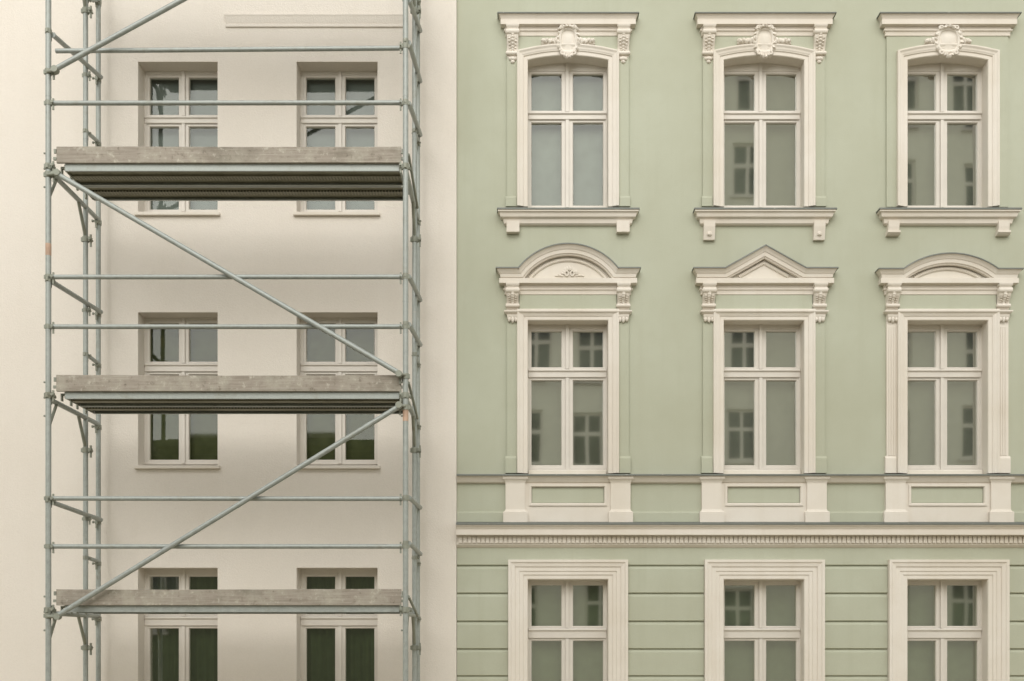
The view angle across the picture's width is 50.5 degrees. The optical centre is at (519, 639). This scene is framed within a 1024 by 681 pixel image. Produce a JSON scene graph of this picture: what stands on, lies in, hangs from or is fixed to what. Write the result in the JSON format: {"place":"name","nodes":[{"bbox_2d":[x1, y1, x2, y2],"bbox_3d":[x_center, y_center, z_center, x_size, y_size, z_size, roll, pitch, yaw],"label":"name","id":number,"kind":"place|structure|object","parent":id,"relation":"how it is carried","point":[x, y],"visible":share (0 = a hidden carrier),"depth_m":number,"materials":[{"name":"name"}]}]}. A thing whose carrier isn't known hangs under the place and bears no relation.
{"place":"outdoors","nodes":[
{"label":"outdoors","id":0,"kind":"place"},
{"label":"pavement","id":1,"kind":"structure","parent":0,"visible":0},
{"bbox_2d":[0,0,456,680],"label":"rendered house","id":2,"kind":"structure","parent":1,"relation":"on","point":[194,454],"depth_m":13.51,"materials":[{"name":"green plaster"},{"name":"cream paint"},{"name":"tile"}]},
{"bbox_2d":[134,71,219,215],"bbox_3d":[-4.259,-6.250,13.678,1.061,1.959,0.425,0,0,0],"label":"window","id":3,"kind":"structure","parent":2,"relation":"in","point":[164,126],"depth_m":13.80,"materials":[{"name":"grey glass"}]},
{"bbox_2d":[134,317,219,468],"bbox_3d":[-4.259,-3.112,13.678,1.061,1.977,0.425,0,0,0],"label":"window","id":4,"kind":"structure","parent":2,"relation":"in","point":[171,441],"depth_m":13.88,"materials":[{"name":"grey glass"}]},
{"bbox_2d":[144,569,217,680],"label":"window","id":5,"kind":"structure","parent":2,"relation":"in","point":[177,647],"depth_m":13.87,"materials":[{"name":"glass"}]},
{"bbox_2d":[293,71,379,215],"bbox_3d":[-2.277,-6.250,13.678,1.078,1.959,0.425,0,0,0],"label":"window","id":6,"kind":"structure","parent":2,"relation":"in","point":[320,125],"depth_m":13.77,"materials":[{"name":"grey glass"}]},
{"bbox_2d":[293,317,379,468],"bbox_3d":[-2.277,-3.112,13.678,1.078,1.977,0.425,0,0,0],"label":"window","id":7,"kind":"structure","parent":2,"relation":"in","point":[320,353],"depth_m":13.88,"materials":[{"name":"grey glass"}]},
{"bbox_2d":[300,569,377,680],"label":"window","id":8,"kind":"structure","parent":2,"relation":"in","point":[333,647],"depth_m":13.87,"materials":[{"name":"glass"}]},
{"bbox_2d":[43,0,422,680],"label":"scaffold","id":9,"kind":"object","parent":1,"relation":"on","point":[99,174],"visible":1,"depth_m":11.92,"materials":[{"name":"metal"}]},
{"bbox_2d":[456,0,1023,680],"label":"townhouse","id":10,"kind":"structure","parent":1,"relation":"on","point":[740,340],"depth_m":13.57,"materials":[{"name":"green paint"}]},
{"bbox_2d":[528,63,606,206],"bbox_3d":[0.598,-6.435,13.780,1.060,1.972,0.180,0,0,0],"label":"window","id":11,"kind":"structure","parent":10,"relation":"in","point":[567,102],"depth_m":13.86,"materials":[{"name":"grey glass"}]},
{"bbox_2d":[528,324,606,473],"bbox_3d":[0.598,-3.079,13.780,1.060,1.951,0.180,0,0,0],"label":"window","id":12,"kind":"structure","parent":10,"relation":"in","point":[567,364],"depth_m":13.86,"materials":[{"name":"grey glass"}]},
{"bbox_2d":[528,580,606,680],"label":"window","id":13,"kind":"structure","parent":10,"relation":"in","point":[567,619],"depth_m":13.86,"materials":[{"name":"grey glass"}]},
{"bbox_2d":[724,63,799,206],"bbox_3d":[3.042,-6.435,13.780,1.060,1.972,0.180,0,0,0],"label":"window","id":14,"kind":"structure","parent":10,"relation":"in","point":[762,101],"depth_m":13.86,"materials":[{"name":"grey glass"}]},
{"bbox_2d":[724,324,799,469],"bbox_3d":[3.042,-3.079,13.780,1.060,1.951,0.180,0,0,0],"label":"window","id":15,"kind":"structure","parent":10,"relation":"in","point":[762,362],"depth_m":13.86,"materials":[{"name":"grey glass"}]},
{"bbox_2d":[724,580,799,680],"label":"window","id":16,"kind":"structure","parent":10,"relation":"in","point":[762,617],"depth_m":13.86,"materials":[{"name":"grey glass"}]},
{"bbox_2d":[907,580,981,680],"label":"window","id":17,"kind":"structure","parent":10,"relation":"in","point":[944,617],"depth_m":13.86,"materials":[{"name":"grey glass"}]},
{"bbox_2d":[908,63,981,206],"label":"window","id":18,"kind":"structure","parent":10,"relation":"in","point":[945,100],"depth_m":13.86,"materials":[{"name":"grey glass"}]},
{"bbox_2d":[908,324,981,469],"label":"window","id":19,"kind":"structure","parent":10,"relation":"in","point":[945,361],"depth_m":13.86,"materials":[{"name":"grey glass"}]}
]}

